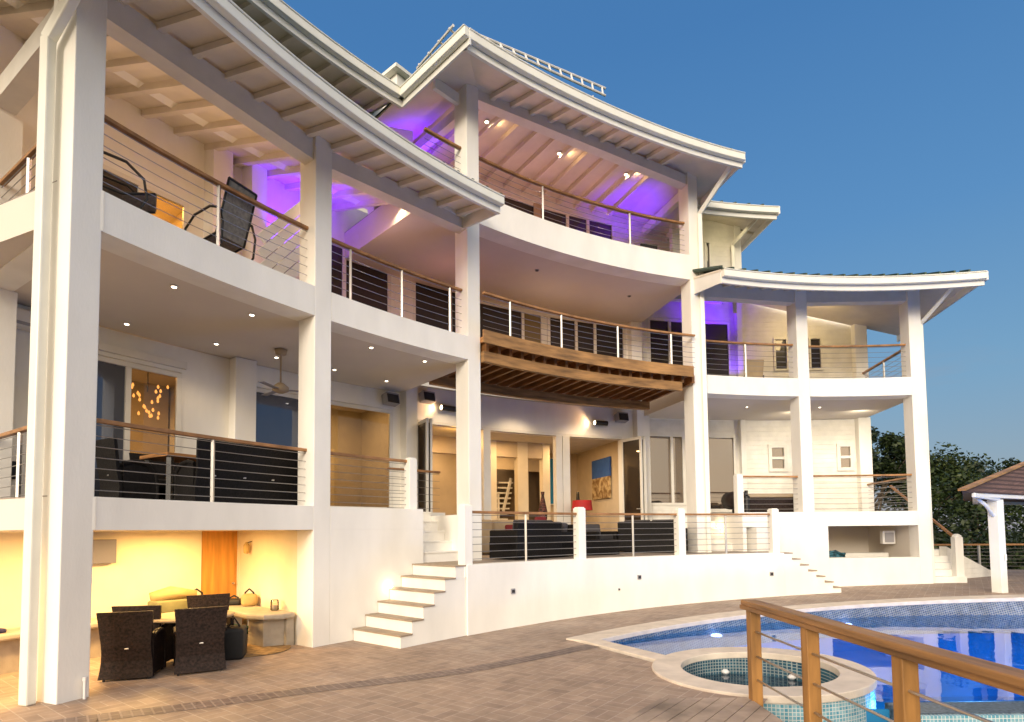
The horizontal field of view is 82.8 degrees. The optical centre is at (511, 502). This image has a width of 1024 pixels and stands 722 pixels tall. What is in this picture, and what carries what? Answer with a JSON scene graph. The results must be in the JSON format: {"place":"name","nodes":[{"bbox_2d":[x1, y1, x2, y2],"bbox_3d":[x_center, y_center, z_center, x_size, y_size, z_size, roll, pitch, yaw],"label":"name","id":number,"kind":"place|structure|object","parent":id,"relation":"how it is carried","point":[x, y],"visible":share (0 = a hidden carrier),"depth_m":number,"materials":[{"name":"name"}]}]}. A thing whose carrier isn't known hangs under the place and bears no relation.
{"place":"outdoors","nodes":[
{"label":"outdoors","id":0,"kind":"place"},
{"bbox_2d":[0,628,6,633],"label":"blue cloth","id":1,"kind":"object","parent":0,"point":[3,630],"visible":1,"depth_m":8.55,"materials":[{"name":"blue fabric"}]},
{"bbox_2d":[0,570,1023,721],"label":"paving","id":2,"kind":"structure","parent":0,"point":[596,684],"depth_m":7.79,"materials":[{"name":"stone"}]},
{"bbox_2d":[82,676,87,698],"bbox_3d":[-5.301,2.303,7.200,0.048,0.270,0.048,1,-3,-22],"label":"valve pipe","id":3,"kind":"object","parent":2,"relation":"on","point":[85,679],"visible":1,"depth_m":7.19,"materials":[{"name":"white plastic"}]},
{"bbox_2d":[96,610,166,681],"bbox_3d":[-5.464,2.021,8.378,0.710,0.960,0.755,0,-3,-16],"label":"wicker chair","id":4,"kind":"object","parent":2,"relation":"on","point":[133,644],"visible":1,"depth_m":8.10,"materials":[{"name":"wicker"}]},
{"bbox_2d":[111,605,175,661],"bbox_3d":[-5.692,2.060,9.076,0.710,0.960,0.755,0,-3,-6],"label":"wicker chair","id":5,"kind":"object","parent":2,"relation":"on","point":[168,627],"visible":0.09,"depth_m":8.79,"materials":[{"name":"wicker"}]},
{"bbox_2d":[0,605,294,674],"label":"stone bench","id":6,"kind":"object","parent":2,"relation":"on","point":[267,627],"visible":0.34,"depth_m":10.38,"materials":[{"name":"beige stone"}]},
{"bbox_2d":[148,599,187,612],"bbox_3d":[-6.345,1.931,10.860,0.350,0.220,0.750,-3,-4,33],"label":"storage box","id":7,"kind":"object","parent":6,"relation":"on","point":[170,605],"visible":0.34,"depth_m":10.67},
{"bbox_2d":[149,586,196,600],"bbox_3d":[-6.360,1.722,10.905,0.782,0.298,0.259,2,-4,-42],"label":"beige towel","id":8,"kind":"object","parent":7,"relation":"on","point":[170,593],"visible":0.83,"depth_m":10.80,"materials":[{"name":"beige fabric"}]},
{"bbox_2d":[229,595,240,605],"bbox_3d":[-5.621,1.976,11.736,0.300,0.206,0.220,0,-3,-11],"label":"black pouch","id":9,"kind":"object","parent":6,"relation":"on","point":[236,600],"visible":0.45,"depth_m":11.65,"materials":[{"name":"fabric"}]},
{"bbox_2d":[241,588,257,606],"bbox_3d":[-5.219,1.885,11.529,0.300,0.358,0.200,1,-3,-29],"label":"straw bag","id":10,"kind":"object","parent":6,"relation":"on","point":[249,599],"visible":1,"depth_m":11.46,"materials":[{"name":"beige wicker"}]},
{"bbox_2d":[270,599,278,610],"bbox_3d":[-4.429,1.918,10.828,0.150,0.200,0.150,-1,-3,0],"label":"glass candle jar","id":11,"kind":"object","parent":6,"relation":"on","point":[274,607],"visible":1,"depth_m":10.81,"materials":[{"name":"clear glass"}]},
{"bbox_2d":[153,610,234,625],"bbox_3d":[-5.127,2.169,9.262,1.260,0.750,1.260,-1,-3,0],"label":"round table","id":12,"kind":"object","parent":2,"relation":"on","point":[168,617],"visible":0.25,"depth_m":8.96,"materials":[{"name":"beige stone"}]},
{"bbox_2d":[173,606,227,675],"bbox_3d":[-4.691,2.031,8.723,0.710,0.960,0.755,1,-3,-31],"label":"wicker chair","id":13,"kind":"object","parent":2,"relation":"on","point":[198,638],"visible":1,"depth_m":8.46,"materials":[{"name":"wicker"}]},
{"bbox_2d":[187,593,233,625],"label":"wicker chair","id":14,"kind":"object","parent":2,"relation":"on","point":[207,600],"visible":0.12,"depth_m":10.27,"materials":[{"name":"wicker"}]},
{"bbox_2d":[224,617,246,659],"bbox_3d":[-4.576,2.223,9.559,0.340,0.662,0.500,0,-3,-17],"label":"lantern","id":15,"kind":"object","parent":2,"relation":"on","point":[235,642],"visible":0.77,"depth_m":9.34,"materials":[{"name":"metal"}]},
{"bbox_2d":[244,644,290,656],"bbox_3d":[-4.518,2.572,10.133,1.240,0.012,1.240,-1,-3,0],"label":"floor mat","id":16,"kind":"object","parent":2,"relation":"on","point":[254,650],"visible":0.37,"depth_m":10.07,"materials":[{"name":"wicker"}]},
{"bbox_2d":[43,644,598,721],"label":"paving band","id":17,"kind":"object","parent":2,"relation":"on","point":[182,707],"visible":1,"depth_m":7.45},
{"bbox_2d":[0,0,988,705],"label":"villa","id":18,"kind":"object","parent":2,"relation":"on","point":[404,222],"visible":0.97,"depth_m":13.21,"materials":[{"name":"white paint"}]},
{"bbox_2d":[11,461,16,478],"bbox_3d":[-8.416,-0.540,9.712,0.100,0.300,0.200,-2,-3,27],"label":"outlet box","id":19,"kind":"object","parent":18,"relation":"attached to","point":[13,469],"visible":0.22,"depth_m":9.73,"materials":[{"name":"black plastic"}]},
{"bbox_2d":[17,307,30,331],"bbox_3d":[-8.315,-3.115,9.903,0.260,0.320,0.950,-2,-3,27],"label":"air conditioner","id":20,"kind":"object","parent":18,"relation":"attached to","point":[23,319],"visible":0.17,"depth_m":9.81,"materials":[{"name":"white plastic"}]},
{"bbox_2d":[92,539,116,563],"bbox_3d":[-7.214,0.861,10.136,0.140,0.420,0.500,-2,-3,30],"label":"meter box","id":21,"kind":"object","parent":18,"relation":"attached to","point":[104,550],"visible":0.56,"depth_m":10.15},
{"bbox_2d":[95,437,159,499],"bbox_3d":[-6.473,-0.477,9.754,0.682,1.075,0.755,-2,-3,30],"label":"dining chair","id":22,"kind":"object","parent":18,"relation":"on","point":[136,476],"visible":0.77,"depth_m":9.54,"materials":[{"name":"black wicker"}]},
{"bbox_2d":[102,151,156,213],"bbox_3d":[-5.921,-4.744,8.582,1.139,1.355,0.720,1,-4,-32],"label":"sling chair","id":23,"kind":"object","parent":18,"relation":"on","point":[144,197],"visible":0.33,"depth_m":8.54,"materials":[{"name":"grey fabric"}]},
{"bbox_2d":[94,355,181,496],"bbox_3d":[-7.516,-1.312,11.502,0.100,2.910,1.830,-3,-4,32],"label":"door","id":24,"kind":"structure","parent":18,"relation":"in","point":[114,376],"depth_m":11.32,"materials":[{"name":"white glass"}]},
{"bbox_2d":[103,164,188,230],"bbox_3d":[-7.538,-5.200,11.736,0.101,2.620,1.903,-3,-4,32],"label":"sliding door","id":25,"kind":"structure","parent":18,"relation":"in","point":[185,206],"depth_m":11.73,"materials":[{"name":"white glass"}]},
{"bbox_2d":[131,372,168,418],"bbox_3d":[-8.048,-2.641,12.721,0.234,1.577,1.027,-2,-3,27],"label":"chandelier","id":26,"kind":"object","parent":18,"relation":"hanging from","point":[143,406],"visible":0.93,"depth_m":12.78,"materials":[{"name":"yellow glass"}]},
{"bbox_2d":[129,453,174,499],"bbox_3d":[-6.785,-0.404,11.082,0.755,1.075,0.682,-3,-4,32],"label":"dining chair","id":27,"kind":"object","parent":18,"relation":"on","point":[160,469],"visible":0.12,"depth_m":11.33,"materials":[{"name":"black wicker"}]},
{"bbox_2d":[140,452,195,499],"bbox_3d":[-5.675,-0.342,11.008,0.929,0.920,2.190,-3,-4,34],"label":"dining table","id":28,"kind":"object","parent":18,"relation":"on","point":[167,459],"visible":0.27,"depth_m":10.04,"materials":[{"name":"brown wood"}]},
{"bbox_2d":[174,438,232,502],"bbox_3d":[-5.262,-0.481,9.929,0.755,1.075,0.682,-2,-4,32],"label":"dining chair","id":29,"kind":"object","parent":18,"relation":"on","point":[221,492],"visible":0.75,"depth_m":9.70,"materials":[{"name":"black wicker"}]},
{"bbox_2d":[201,531,236,597],"bbox_3d":[-6.086,1.645,12.047,0.190,2.110,0.778,-3,-4,36],"label":"door","id":30,"kind":"structure","parent":18,"relation":"in","point":[219,548],"depth_m":12.08,"materials":[{"name":"wood"}]},
{"bbox_2d":[184,176,257,259],"bbox_3d":[-5.055,-4.678,10.032,1.139,1.355,0.720,-2,-3,24],"label":"sling chair","id":31,"kind":"object","parent":18,"relation":"on","point":[233,219],"visible":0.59,"depth_m":9.88,"materials":[{"name":"grey fabric"}]},
{"bbox_2d":[228,443,261,503],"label":"dining chair","id":32,"kind":"object","parent":18,"relation":"on","point":[243,475],"visible":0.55,"depth_m":10.22,"materials":[{"name":"black wicker"}]},
{"bbox_2d":[243,541,251,553],"bbox_3d":[-5.412,0.921,11.924,0.194,0.268,0.120,0,-3,-18],"label":"wall lantern","id":33,"kind":"object","parent":18,"relation":"attached to","point":[246,546],"depth_m":11.87,"materials":[{"name":"orange glass"}]},
{"bbox_2d":[258,447,288,504],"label":"dining chair","id":34,"kind":"object","parent":18,"relation":"on","point":[263,496],"visible":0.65,"depth_m":10.67,"materials":[{"name":"black wicker"}]},
{"bbox_2d":[256,387,297,446],"bbox_3d":[-5.639,-1.225,14.039,0.092,2.920,1.427,-3,-4,41],"label":"window","id":35,"kind":"structure","parent":18,"relation":"in","point":[276,414],"depth_m":14.04,"materials":[{"name":"blue glass"}]},
{"bbox_2d":[258,348,297,395],"bbox_3d":[-4.946,-2.834,12.440,1.289,0.950,1.231,-1,-3,0],"label":"ceiling fan","id":36,"kind":"object","parent":18,"relation":"hanging from","point":[280,387],"visible":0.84,"depth_m":12.47,"materials":[{"name":"grey metal"}]},
{"bbox_2d":[266,236,299,278],"bbox_3d":[-5.696,-5.140,14.232,0.086,2.720,1.025,-3,-4,41],"label":"window","id":37,"kind":"structure","parent":18,"relation":"in","point":[297,277],"depth_m":14.42,"materials":[{"name":"glass"}]},
{"bbox_2d":[285,450,297,504],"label":"dining chair","id":38,"kind":"object","parent":18,"relation":"on","point":[291,479],"visible":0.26,"depth_m":10.99,"materials":[{"name":"black wicker"}]},
{"bbox_2d":[330,449,334,505],"bbox_3d":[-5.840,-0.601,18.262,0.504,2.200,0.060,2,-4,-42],"label":"railing post","id":39,"kind":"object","parent":18,"relation":"in","point":[332,450],"depth_m":18.36,"materials":[{"name":"beige wood"}]},
{"bbox_2d":[331,244,390,312],"bbox_3d":[-4.240,-5.307,15.753,2.159,3.180,0.106,2,-4,-43],"label":"sliding door","id":40,"kind":"structure","parent":18,"relation":"in","point":[336,282],"depth_m":15.91,"materials":[{"name":"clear glass"}]},
{"bbox_2d":[331,401,392,507],"bbox_3d":[-4.200,-1.203,15.531,2.287,2.840,0.111,2,-4,-43],"label":"door frame","id":41,"kind":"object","parent":18,"relation":"in","point":[334,403],"depth_m":16.18,"materials":[{"name":"wood"}]},
{"bbox_2d":[381,392,399,406],"bbox_3d":[-3.386,-2.845,16.086,0.433,0.339,0.420,-3,-4,43],"label":"wall speaker","id":42,"kind":"object","parent":18,"relation":"attached to","point":[390,399],"depth_m":15.94,"materials":[{"name":"black plastic"}]},
{"bbox_2d":[417,418,428,511],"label":"folding door","id":43,"kind":"structure","parent":18,"relation":"in","point":[423,425],"depth_m":16.24,"materials":[{"name":"grey glass"}]},
{"bbox_2d":[418,390,435,404],"bbox_3d":[-2.495,-3.043,16.891,0.420,0.339,0.433,2,-4,-43],"label":"wall speaker","id":44,"kind":"object","parent":18,"relation":"attached to","point":[426,397],"depth_m":16.74,"materials":[{"name":"black plastic"}]},
{"bbox_2d":[429,418,432,511],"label":"folding door","id":45,"kind":"structure","parent":18,"relation":"in","point":[430,420],"depth_m":16.05,"materials":[{"name":"white glass"}]},
{"bbox_2d":[412,281,455,332],"bbox_3d":[-2.284,-5.162,17.393,1.574,3.020,0.095,2,-4,-36],"label":"window","id":46,"kind":"structure","parent":18,"relation":"in","point":[416,288],"depth_m":17.38,"materials":[{"name":"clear glass"}]},
{"bbox_2d":[440,405,455,411],"bbox_3d":[-1.924,-2.796,17.332,0.486,0.170,0.265,2,-4,-36],"label":"wall spot","id":47,"kind":"object","parent":18,"relation":"attached to","point":[448,408],"depth_m":17.22,"materials":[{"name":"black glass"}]},
{"bbox_2d":[482,520,492,553],"bbox_3d":[-0.812,1.000,17.092,0.900,0.990,0.860,1,-4,-33],"label":"cream armchair","id":48,"kind":"object","parent":18,"relation":"on","point":[485,539],"visible":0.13,"depth_m":17.33,"materials":[{"name":"beige fabric"}]},
{"bbox_2d":[492,520,512,528],"bbox_3d":[-0.076,1.028,17.783,0.900,0.990,0.860,1,-3,-30],"label":"cream armchair","id":49,"kind":"object","parent":18,"relation":"on","point":[498,525],"visible":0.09,"depth_m":17.91,"materials":[{"name":"beige fabric"}]},
{"bbox_2d":[505,525,512,528],"bbox_3d":[-0.038,0.829,17.724,0.360,0.291,0.189,1,-3,-30],"label":"cushion","id":50,"kind":"object","parent":49,"relation":"on","point":[508,526],"visible":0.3,"depth_m":17.65,"materials":[{"name":"red fabric"}]},
{"bbox_2d":[489,520,561,558],"bbox_3d":[0.352,0.880,14.021,0.929,0.899,1.640,-3,-4,42],"label":"wicker sofa","id":51,"kind":"object","parent":18,"relation":"on","point":[518,548],"visible":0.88,"depth_m":13.56,"materials":[{"name":"wicker"}]},
{"bbox_2d":[534,517,546,519],"bbox_3d":[0.723,0.505,14.380,0.360,0.291,0.189,1,-4,-35],"label":"cushion","id":52,"kind":"object","parent":51,"relation":"on","point":[539,518],"visible":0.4,"depth_m":14.34,"materials":[{"name":"red fabric"}]},
{"bbox_2d":[538,492,546,518],"bbox_3d":[1.089,0.180,20.484,0.320,1.100,0.320,-1,-3,0],"label":"tall vase","id":53,"kind":"object","parent":18,"relation":"on","point":[542,507],"visible":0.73,"depth_m":20.39,"materials":[{"name":"ceramic"}]},
{"bbox_2d":[550,458,553,504],"bbox_3d":[1.752,-0.885,24.562,0.400,2.000,0.068,0,-3,-19],"label":"blue picture","id":54,"kind":"object","parent":18,"relation":"attached to","point":[551,484],"visible":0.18,"depth_m":24.49,"materials":[{"name":"paint"}]},
{"bbox_2d":[490,188,614,239],"bbox_3d":[1.213,-8.372,18.701,5.022,2.410,0.236,1,-3,-26],"label":"sliding door","id":55,"kind":"structure","parent":18,"relation":"in","point":[506,199],"depth_m":19.17,"materials":[{"name":"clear glass"}]},
{"bbox_2d":[480,300,625,357],"bbox_3d":[1.285,-4.966,19.396,5.984,2.760,0.293,1,-3,-25],"label":"sliding door","id":56,"kind":"structure","parent":18,"relation":"in","point":[483,323],"depth_m":19.61,"materials":[{"name":"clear glass"}]},
{"bbox_2d":[559,523,573,556],"bbox_3d":[1.030,0.948,14.795,0.879,0.833,0.950,2,-4,-41],"label":"wicker armchair","id":57,"kind":"object","parent":18,"relation":"on","point":[567,541],"visible":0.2,"depth_m":14.52,"materials":[{"name":"wicker"}]},
{"bbox_2d":[572,500,592,510],"bbox_3d":[2.285,0.762,18.843,0.680,1.640,0.680,-1,-3,0],"label":"red floor lamp","id":58,"kind":"object","parent":18,"relation":"on","point":[586,505],"visible":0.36,"depth_m":18.61,"materials":[{"name":"fabric"}]},
{"bbox_2d":[594,420,607,425],"bbox_3d":[3.034,-2.713,19.948,0.486,0.170,0.265,0,-3,-20],"label":"wall spot","id":59,"kind":"object","parent":18,"relation":"attached to","point":[601,423],"depth_m":19.83,"materials":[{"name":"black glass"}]},
{"bbox_2d":[592,456,611,499],"bbox_3d":[3.470,-0.909,22.560,0.050,1.550,1.600,0,-3,-17],"label":"painting","id":60,"kind":"object","parent":18,"relation":"attached to","point":[601,478],"visible":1,"depth_m":22.48},
{"bbox_2d":[586,524,617,538],"bbox_3d":[2.539,1.063,17.313,0.950,0.833,0.879,2,-4,-39],"label":"wicker armchair","id":61,"kind":"object","parent":18,"relation":"on","point":[593,531],"visible":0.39,"depth_m":17.22,"materials":[{"name":"wicker"}]},
{"bbox_2d":[586,539,620,554],"bbox_3d":[2.261,1.209,15.711,1.140,0.400,0.740,1,-3,-28],"label":"coffee table","id":62,"kind":"object","parent":18,"relation":"on","point":[612,546],"visible":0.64,"depth_m":15.43,"materials":[{"name":"black wicker"}]},
{"bbox_2d":[614,412,628,422],"bbox_3d":[3.792,-2.939,20.195,0.420,0.339,0.433,1,-3,-24],"label":"wall speaker","id":63,"kind":"object","parent":18,"relation":"attached to","point":[621,417],"depth_m":20.05,"materials":[{"name":"black plastic"}]},
{"bbox_2d":[621,436,643,521],"bbox_3d":[4.072,-0.310,19.769,0.245,3.800,0.941,1,-3,-29],"label":"folding door","id":64,"kind":"structure","parent":18,"relation":"in","point":[631,448],"depth_m":19.80,"materials":[{"name":"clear glass"}]},
{"bbox_2d":[642,436,647,519],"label":"folding door","id":65,"kind":"structure","parent":18,"relation":"in","point":[643,437],"depth_m":19.49,"materials":[{"name":"white glass"}]},
{"bbox_2d":[640,243,657,248],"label":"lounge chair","id":66,"kind":"object","parent":18,"relation":"on","point":[652,246],"visible":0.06,"depth_m":18.06,"materials":[{"name":"black"}]},
{"bbox_2d":[617,519,687,551],"bbox_3d":[4.171,0.987,17.192,1.900,0.932,0.929,-2,-3,23],"label":"wicker sofa","id":67,"kind":"object","parent":18,"relation":"on","point":[658,540],"visible":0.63,"depth_m":16.82,"materials":[{"name":"wicker"}]},
{"bbox_2d":[650,433,686,505],"bbox_3d":[5.515,-1.166,20.750,1.482,2.580,0.093,0,-3,-13],"label":"window","id":68,"kind":"structure","parent":18,"relation":"in","point":[667,451],"depth_m":20.76,"materials":[{"name":"clear glass"}]},
{"bbox_2d":[647,317,731,375],"bbox_3d":[6.470,-5.112,21.134,3.255,3.120,0.143,0,-3,-10],"label":"door","id":69,"kind":"structure","parent":18,"relation":"in","point":[714,330],"depth_m":21.16,"materials":[{"name":"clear glass"}]},
{"bbox_2d":[703,240,711,267],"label":"window","id":70,"kind":"structure","parent":18,"relation":"in","point":[706,244],"depth_m":19.83,"materials":[{"name":"white glass"}]},
{"bbox_2d":[708,434,737,511],"bbox_3d":[7.340,-1.054,21.074,1.793,2.850,0.098,0,-3,-8],"label":"window","id":71,"kind":"structure","parent":18,"relation":"in","point":[723,464],"depth_m":21.13,"materials":[{"name":"clear glass"}]},
{"bbox_2d":[743,359,763,377],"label":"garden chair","id":72,"kind":"object","parent":18,"relation":"on","point":[753,367],"visible":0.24,"depth_m":18.60,"materials":[{"name":"beige fabric"}]},
{"bbox_2d":[721,491,793,512],"bbox_3d":[7.883,-0.006,18.347,2.471,0.680,0.909,0,-3,-7],"label":"day bed","id":73,"kind":"object","parent":18,"relation":"on","point":[782,502],"visible":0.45,"depth_m":17.94,"materials":[{"name":"brown wicker"}]},
{"bbox_2d":[768,444,787,471],"bbox_3d":[9.737,-1.616,21.272,0.695,1.000,0.103,-1,-3,-1],"label":"window","id":74,"kind":"structure","parent":18,"relation":"in","point":[777,453],"depth_m":21.24,"materials":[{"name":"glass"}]},
{"bbox_2d":[773,337,788,370],"bbox_3d":[10.077,-5.474,21.477,0.805,1.240,0.105,-1,-3,0],"label":"window","id":75,"kind":"structure","parent":18,"relation":"in","point":[781,359],"depth_m":21.48,"materials":[{"name":"white glass"}]},
{"bbox_2d":[808,337,822,370],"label":"window","id":76,"kind":"structure","parent":18,"relation":"in","point":[815,360],"depth_m":21.45,"materials":[{"name":"white glass"}]},
{"bbox_2d":[829,550,845,556],"bbox_3d":[10.113,1.638,18.390,0.979,0.276,0.686,-1,-3,0],"label":"pool hose","id":77,"kind":"object","parent":18,"relation":"on","point":[834,553],"visible":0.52,"depth_m":18.14,"materials":[{"name":"teal plastic"}]},
{"bbox_2d":[836,443,854,470],"bbox_3d":[12.160,-1.647,21.184,0.585,1.000,0.102,-1,-3,5],"label":"window","id":78,"kind":"structure","parent":18,"relation":"in","point":[844,451],"depth_m":21.16,"materials":[{"name":"white glass"}]},
{"bbox_2d":[880,531,894,543],"bbox_3d":[11.946,1.116,18.444,0.380,0.420,0.210,-1,-3,5],"label":"control box","id":79,"kind":"object","parent":18,"relation":"attached to","point":[887,537],"visible":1,"depth_m":18.36,"materials":[{"name":"white plastic"}]},
{"bbox_2d":[566,594,1023,703],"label":"pool coping","id":80,"kind":"object","parent":2,"relation":"on","point":[848,683],"visible":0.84,"depth_m":8.79,"materials":[{"name":"beige stone"}]},
{"bbox_2d":[889,485,966,582],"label":"side steps","id":81,"kind":"structure","parent":2,"relation":"on","point":[946,571],"depth_m":17.31,"materials":[{"name":"white paint"}]},
{"bbox_2d":[939,546,990,577],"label":"stair wall","id":82,"kind":"structure","parent":2,"relation":"on","point":[972,569],"depth_m":18.75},
{"bbox_2d":[934,543,1023,569],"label":"terrace fence","id":83,"kind":"object","parent":2,"relation":"on","point":[978,548],"visible":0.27,"depth_m":20.74,"materials":[{"name":"metal"}]},
{"bbox_2d":[958,461,1023,592],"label":"gazebo","id":84,"kind":"object","parent":2,"relation":"on","point":[993,494],"visible":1,"depth_m":14.59,"materials":[{"name":"brown"}]},
{"bbox_2d":[283,0,1023,530],"label":"sky","id":85,"kind":"structure","parent":0,"point":[886,136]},
{"bbox_2d":[316,531,1021,715],"bbox_3d":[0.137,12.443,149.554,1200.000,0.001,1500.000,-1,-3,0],"label":"ground","id":86,"kind":"structure","parent":0,"point":[977,537],"depth_m":233.50,"materials":[{"name":"green plant"}]},
{"bbox_2d":[871,426,906,510],"bbox_3d":[21.393,0.754,33.801,5.626,10.770,4.635,2,-4,-40],"label":"broadleaf tree","id":87,"kind":"object","parent":86,"relation":"on","point":[892,444],"visible":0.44,"depth_m":33.33,"materials":[{"name":"green plant"}]},
{"bbox_2d":[873,442,984,515],"bbox_3d":[25.683,1.335,35.968,6.059,9.769,6.092,-1,-3,0],"label":"broadleaf tree","id":88,"kind":"object","parent":86,"relation":"on","point":[949,459],"visible":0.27,"depth_m":34.59,"materials":[{"name":"green plant"}]},
{"bbox_2d":[874,453,1023,569],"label":"undergrowth","id":89,"kind":"object","parent":86,"relation":"on","point":[964,522],"visible":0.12,"depth_m":29.39,"materials":[{"name":"green plant"}]},
{"bbox_2d":[936,453,1021,554],"bbox_3d":[29.253,1.602,36.503,4.992,9.210,5.673,1,-3,-30],"label":"broadleaf tree","id":90,"kind":"object","parent":86,"relation":"on","point":[1007,465],"visible":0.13,"depth_m":35.62,"materials":[{"name":"green plant"}]},
{"bbox_2d":[620,697,783,721],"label":"timber deck","id":91,"kind":"structure","parent":0,"point":[741,709],"depth_m":5.61,"materials":[{"name":"brown wood"}]},
{"bbox_2d":[740,600,1023,721],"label":"deck handrail","id":92,"kind":"object","parent":91,"relation":"on","point":[908,656],"visible":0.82,"depth_m":4.09,"materials":[{"name":"brown wood"}]},
{"bbox_2d":[721,669,728,674],"bbox_3d":[3.226,2.567,8.772,0.120,0.080,0.120,-1,-3,0],"label":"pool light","id":93,"kind":"object","parent":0,"point":[725,671],"visible":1,"depth_m":8.74,"materials":[{"name":"white plastic"}]},
{"bbox_2d":[744,490,749,511],"bbox_3d":[7.099,-0.018,17.573,0.200,0.680,0.200,-1,-3,0],"label":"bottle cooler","id":94,"kind":"object","parent":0,"point":[746,501],"visible":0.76,"depth_m":17.50,"materials":[{"name":"black metal"}]},
{"bbox_2d":[682,658,837,686],"bbox_3d":[3.311,2.808,7.812,1.980,1.037,1.980,-1,-3,0],"label":"spa basin","id":95,"kind":"object","parent":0,"point":[737,669],"visible":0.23,"depth_m":8.69,"materials":[{"name":"tile"}]},
{"bbox_2d":[787,674,795,680],"bbox_3d":[4.057,2.539,8.411,0.120,0.080,0.120,-1,-3,0],"label":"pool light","id":96,"kind":"object","parent":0,"point":[791,677],"visible":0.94,"depth_m":8.38,"materials":[{"name":"white glass"}]},
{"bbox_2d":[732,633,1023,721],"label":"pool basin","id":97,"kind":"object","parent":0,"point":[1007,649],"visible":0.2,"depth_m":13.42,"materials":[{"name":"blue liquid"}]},
{"bbox_2d":[612,601,1023,654],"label":"pool waterline","id":98,"kind":"object","parent":97,"relation":"attached to","point":[993,617],"visible":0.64,"depth_m":13.37,"materials":[{"name":"tile"}]},
{"bbox_2d":[710,633,722,637],"bbox_3d":[4.223,2.750,11.991,0.260,0.050,0.256,-1,-3,0],"label":"pool lamp","id":99,"kind":"object","parent":98,"relation":"attached to","point":[716,635],"visible":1,"depth_m":11.92,"materials":[{"name":"white plastic"}]},
{"bbox_2d":[763,690,1023,721],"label":"pool outer wall","id":100,"kind":"structure","parent":97,"relation":"attached to","point":[842,711],"depth_m":6.50,"materials":[{"name":"blue tile"}]},
{"bbox_2d":[885,701,1023,719],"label":"pool edge","id":101,"kind":"object","parent":97,"relation":"attached to","point":[985,707],"visible":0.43,"depth_m":6.59,"materials":[{"name":"grey tile"}]}
]}

